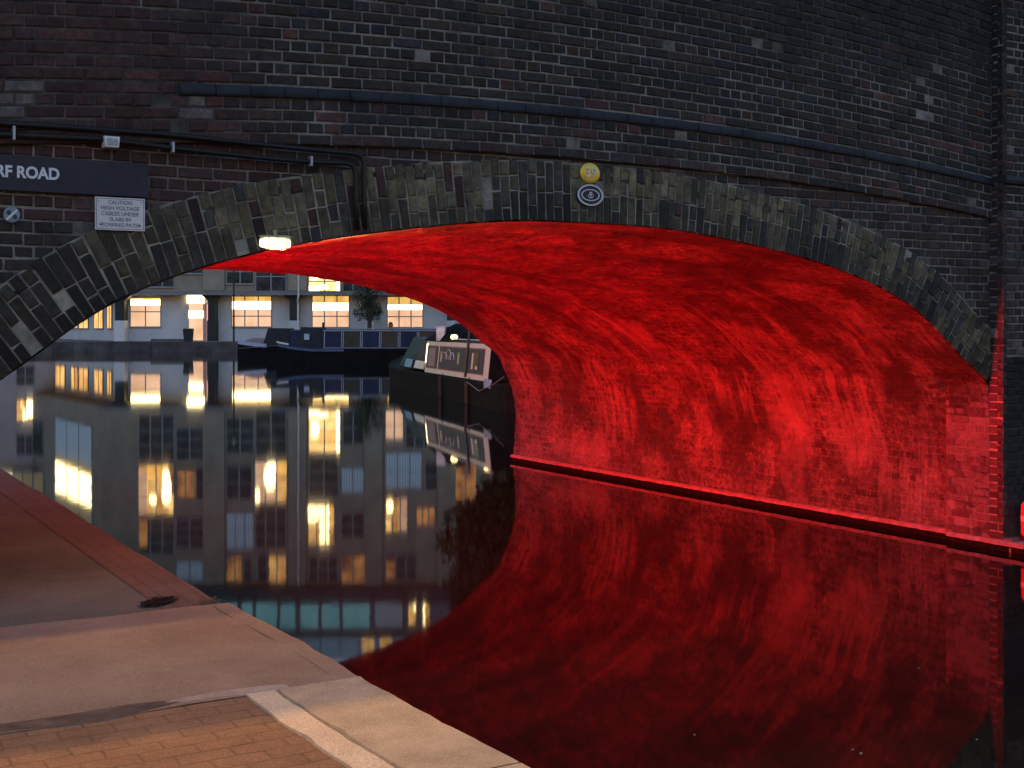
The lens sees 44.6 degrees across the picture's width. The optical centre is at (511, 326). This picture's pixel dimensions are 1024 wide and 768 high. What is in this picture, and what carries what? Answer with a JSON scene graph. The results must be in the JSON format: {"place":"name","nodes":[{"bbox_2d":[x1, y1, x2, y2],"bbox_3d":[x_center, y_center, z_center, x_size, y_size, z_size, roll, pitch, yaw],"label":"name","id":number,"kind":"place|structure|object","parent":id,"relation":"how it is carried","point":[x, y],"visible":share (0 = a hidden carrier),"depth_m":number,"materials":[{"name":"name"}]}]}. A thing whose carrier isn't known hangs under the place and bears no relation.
{"place":"outdoors","nodes":[
{"label":"outdoors","id":0,"kind":"place"},
{"bbox_2d":[55,339,236,342],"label":"bank","id":1,"kind":"structure","parent":0,"point":[66,340],"depth_m":104.06,"materials":[{"name":"grey concrete"}]},
{"bbox_2d":[151,339,183,341],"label":"wall","id":2,"kind":"structure","parent":1,"relation":"on","point":[167,340],"depth_m":102.40,"materials":[{"name":"concrete"}]},
{"bbox_2d":[183,328,193,341],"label":"litter bin","id":3,"kind":"object","parent":1,"relation":"on","point":[188,333],"visible":1,"depth_m":102.28,"materials":[{"name":"black paint"}]},
{"bbox_2d":[233,270,234,341],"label":"lamp post","id":4,"kind":"object","parent":1,"relation":"on","point":[233,305],"visible":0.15,"depth_m":103.15,"materials":[{"name":"grey metal"}]},
{"bbox_2d":[349,284,383,327],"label":"slender tree","id":5,"kind":"object","parent":1,"relation":"on","point":[368,299],"visible":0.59,"depth_m":103.48,"materials":[{"name":"green plant"}]},
{"bbox_2d":[42,342,262,351],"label":"quay wall","id":6,"kind":"structure","parent":0,"point":[135,347],"depth_m":101.89,"materials":[{"name":"concrete"}]},
{"bbox_2d":[0,468,305,739],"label":"towpath","id":7,"kind":"structure","parent":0,"point":[47,574],"depth_m":8.01,"materials":[{"name":"concrete"}]},
{"bbox_2d":[0,700,178,734],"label":"path joint","id":8,"kind":"object","parent":7,"relation":"on","point":[98,715],"visible":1,"depth_m":5.17,"materials":[{"name":"concrete"}]},
{"bbox_2d":[0,468,220,608],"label":"red edging","id":9,"kind":"object","parent":7,"relation":"on","point":[145,576],"visible":1,"depth_m":9.07,"materials":[{"name":"brick"}]},
{"bbox_2d":[140,596,178,605],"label":"leaf litter","id":10,"kind":"object","parent":9,"relation":"on","point":[162,600],"visible":1,"depth_m":7.35,"materials":[{"name":"brown plant"}]},
{"bbox_2d":[199,596,220,602],"bbox_3d":[-1.782,1.609,7.362,0.115,0.019,0.174,0,0,24],"label":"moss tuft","id":11,"kind":"object","parent":9,"relation":"on","point":[209,600],"visible":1,"depth_m":7.34,"materials":[{"name":"plant"}]},
{"bbox_2d":[0,696,345,767],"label":"brick paving","id":12,"kind":"structure","parent":7,"relation":"on","point":[241,732],"depth_m":4.88,"materials":[{"name":"brown brick"}]},
{"bbox_2d":[0,603,349,733],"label":"path slab","id":13,"kind":"structure","parent":7,"relation":"on","point":[55,668],"depth_m":6.04,"materials":[{"name":"concrete"}]},
{"bbox_2d":[166,684,287,701],"bbox_3d":[-1.256,1.623,5.519,0.540,0.012,0.156,0,0,-31],"label":"slab edge","id":14,"kind":"object","parent":13,"relation":"on","point":[244,691],"visible":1,"depth_m":5.53,"materials":[{"name":"beige stone"}]},
{"bbox_2d":[211,603,286,637],"bbox_3d":[-1.471,1.682,6.936,0.119,0.124,0.904,0,0,-33],"label":"kerb stone","id":15,"kind":"object","parent":7,"relation":"on","point":[252,622],"visible":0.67,"depth_m":6.90,"materials":[{"name":"stone"}]},
{"bbox_2d":[269,634,358,677],"bbox_3d":[-0.984,1.682,6.161,0.128,0.125,0.930,0,0,-31],"label":"kerb stone","id":16,"kind":"object","parent":7,"relation":"on","point":[329,666],"visible":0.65,"depth_m":6.10,"materials":[{"name":"stone"}]},
{"bbox_2d":[247,690,394,767],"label":"kerb strip","id":17,"kind":"object","parent":7,"relation":"on","point":[316,733],"visible":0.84,"depth_m":4.97,"materials":[{"name":"stone"}]},
{"bbox_2d":[278,676,519,767],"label":"kerb stone","id":18,"kind":"object","parent":7,"relation":"on","point":[391,729],"visible":0.88,"depth_m":5.02,"materials":[{"name":"beige stone"}]},
{"bbox_2d":[0,0,1023,554],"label":"brick bridge","id":19,"kind":"structure","parent":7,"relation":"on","point":[780,266],"depth_m":10.54,"materials":[{"name":"black brick"}]},
{"bbox_2d":[3,207,19,222],"bbox_3d":[-2.906,-0.648,7.261,0.092,0.092,0.015,0,0,-31],"label":"round marker","id":20,"kind":"object","parent":19,"relation":"attached to","point":[11,214],"visible":1,"depth_m":7.25,"materials":[{"name":"white paint"}]},
{"bbox_2d":[0,154,147,197],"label":"street sign","id":21,"kind":"object","parent":19,"relation":"attached to","point":[58,175],"visible":1,"depth_m":7.45,"materials":[{"name":"black metal"}]},
{"bbox_2d":[101,136,119,148],"bbox_3d":[-2.413,-1.111,7.525,0.100,0.070,0.075,0,0,-31],"label":"junction box","id":22,"kind":"object","parent":19,"relation":"attached to","point":[111,142],"visible":1,"depth_m":7.50,"materials":[{"name":"white plastic"}]},
{"bbox_2d":[95,196,144,230],"bbox_3d":[-2.378,-0.681,7.583,0.296,0.198,0.013,0,0,-31],"label":"warning sign","id":23,"kind":"object","parent":19,"relation":"attached to","point":[120,214],"visible":1,"depth_m":7.58,"materials":[{"name":"white metal"}]},
{"bbox_2d":[0,126,358,231],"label":"conduit","id":24,"kind":"object","parent":19,"relation":"attached to","point":[171,147],"visible":1,"depth_m":7.82,"materials":[{"name":"black metal"}]},
{"bbox_2d":[0,120,366,230],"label":"conduit","id":25,"kind":"object","parent":19,"relation":"attached to","point":[192,137],"visible":1,"depth_m":7.83,"materials":[{"name":"black metal"}]},
{"bbox_2d":[258,230,291,249],"bbox_3d":[-1.538,-0.561,8.104,0.220,0.128,0.129,0,0,-31],"label":"bulkhead lamp","id":26,"kind":"object","parent":19,"relation":"attached to","point":[275,241],"visible":1,"depth_m":8.06,"materials":[{"name":"white glass"}]},
{"bbox_2d":[576,184,603,205],"bbox_3d":[0.586,-0.982,9.352,0.241,0.166,0.019,0,0,-31],"label":"oval plaque","id":27,"kind":"object","parent":19,"relation":"attached to","point":[589,195],"visible":1,"depth_m":9.35,"materials":[{"name":"white metal"}]},
{"bbox_2d":[580,163,599,183],"bbox_3d":[0.587,-1.146,9.350,0.180,0.158,0.024,0,0,-31],"label":"number plaque","id":28,"kind":"object","parent":19,"relation":"attached to","point":[589,173],"visible":1,"depth_m":9.34,"materials":[{"name":"gold metal"}]},
{"bbox_2d":[498,763,529,767],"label":"kerb stone","id":29,"kind":"object","parent":7,"relation":"on","point":[519,765],"visible":1,"depth_m":4.58,"materials":[{"name":"beige stone"}]},
{"bbox_2d":[59,269,459,340],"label":"warehouse building","id":30,"kind":"structure","parent":0,"point":[200,302],"depth_m":107.28,"materials":[{"name":"grey concrete"}]},
{"bbox_2d":[78,318,88,328],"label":"window","id":31,"kind":"structure","parent":30,"relation":"in","point":[84,325],"depth_m":117.23,"materials":[{"name":"yellow glass"}]},
{"bbox_2d":[94,309,103,328],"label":"window","id":32,"kind":"structure","parent":30,"relation":"in","point":[98,317],"depth_m":112.87,"materials":[{"name":"yellow glass"}]},
{"bbox_2d":[106,305,112,328],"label":"window","id":33,"kind":"structure","parent":30,"relation":"in","point":[109,310],"depth_m":110.13,"materials":[{"name":"yellow glass"}]},
{"bbox_2d":[130,297,160,327],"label":"window","id":34,"kind":"structure","parent":30,"relation":"in","point":[145,312],"depth_m":107.29,"materials":[{"name":"orange"}]},
{"bbox_2d":[148,277,174,287],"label":"window","id":35,"kind":"structure","parent":30,"relation":"in","point":[170,283],"depth_m":105.96,"materials":[{"name":"grey glass"}]},
{"bbox_2d":[183,270,202,274],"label":"window","id":36,"kind":"structure","parent":30,"relation":"in","point":[197,272],"depth_m":105.96,"materials":[{"name":"grey glass"}]},
{"bbox_2d":[187,295,204,340],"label":"door","id":37,"kind":"structure","parent":30,"relation":"in","point":[195,303],"depth_m":107.21,"materials":[{"name":"orange"}]},
{"bbox_2d":[226,270,253,284],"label":"window","id":38,"kind":"structure","parent":30,"relation":"in","point":[241,277],"depth_m":105.96,"materials":[{"name":"grey glass"}]},
{"bbox_2d":[231,296,271,327],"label":"window","id":39,"kind":"structure","parent":30,"relation":"in","point":[250,311],"depth_m":107.29,"materials":[{"name":"yellow"}]},
{"bbox_2d":[255,272,286,290],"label":"window","id":40,"kind":"structure","parent":30,"relation":"in","point":[263,281],"depth_m":105.96,"materials":[{"name":"grey glass"}]},
{"bbox_2d":[308,277,340,290],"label":"window","id":41,"kind":"structure","parent":30,"relation":"in","point":[314,284],"depth_m":105.96,"materials":[{"name":"yellow glass"}]},
{"bbox_2d":[312,295,349,327],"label":"window","id":42,"kind":"structure","parent":30,"relation":"in","point":[331,310],"depth_m":107.29,"materials":[{"name":"yellow"}]},
{"bbox_2d":[342,282,363,290],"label":"window","id":43,"kind":"structure","parent":30,"relation":"in","point":[345,286],"depth_m":105.96,"materials":[{"name":"grey glass"}]},
{"bbox_2d":[387,296,422,327],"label":"window","id":44,"kind":"structure","parent":30,"relation":"in","point":[404,312],"depth_m":107.29,"materials":[{"name":"yellow"}]},
{"bbox_2d":[0,352,1023,767],"bbox_3d":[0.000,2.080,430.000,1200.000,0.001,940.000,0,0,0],"label":"water","id":45,"kind":"structure","parent":0,"point":[448,562],"depth_m":10.52,"materials":[{"name":"black liquid"}]},
{"bbox_2d":[237,328,299,357],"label":"narrowboat","id":46,"kind":"object","parent":45,"relation":"on","point":[273,336],"visible":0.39,"depth_m":81.25,"materials":[{"name":"blue paint"}]},
{"bbox_2d":[238,323,435,362],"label":"narrowboat","id":47,"kind":"object","parent":45,"relation":"on","point":[323,344],"visible":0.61,"depth_m":70.72,"materials":[{"name":"blue paint"}]},
{"bbox_2d":[343,332,360,346],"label":"window","id":48,"kind":"structure","parent":47,"relation":"in","point":[350,339],"depth_m":70.72,"materials":[{"name":"grey glass"}]},
{"bbox_2d":[381,332,398,346],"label":"window","id":49,"kind":"structure","parent":47,"relation":"in","point":[389,339],"depth_m":70.72,"materials":[{"name":"grey glass"}]},
{"bbox_2d":[419,332,435,336],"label":"window","id":50,"kind":"structure","parent":47,"relation":"in","point":[421,334],"depth_m":70.74,"materials":[{"name":"grey glass"}]},
{"bbox_2d":[389,331,515,412],"bbox_3d":[-1.596,1.240,38.239,2.212,2.380,17.312,0,0,-17],"label":"narrowboat","id":51,"kind":"object","parent":45,"relation":"on","point":[470,371],"visible":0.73,"depth_m":35.07,"materials":[{"name":"beige paint"}]},
{"bbox_2d":[436,326,445,340],"bbox_3d":[-2.122,0.210,37.391,0.280,0.440,0.110,0,0,15],"label":"lantern","id":52,"kind":"object","parent":51,"relation":"on","point":[440,332],"visible":0.93,"depth_m":37.35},
{"bbox_2d":[425,323,478,341],"bbox_3d":[-1.757,0.174,37.923,1.100,0.532,3.800,0,0,-17],"label":"tarpaulin heap","id":53,"kind":"object","parent":51,"relation":"on","point":[460,331],"visible":0.71,"depth_m":36.90,"materials":[{"name":"black fabric"}]},
{"bbox_2d":[471,352,478,369],"bbox_3d":[-0.993,0.925,33.348,0.064,0.450,0.700,0,0,-17],"label":"window","id":54,"kind":"structure","parent":51,"relation":"in","point":[475,356],"depth_m":33.33,"materials":[{"name":"beige glass"}]},
{"bbox_2d":[1019,502,1023,540],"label":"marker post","id":55,"kind":"object","parent":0,"point":[1021,536],"visible":1,"depth_m":11.54,"materials":[{"name":"red paint"}]}
]}

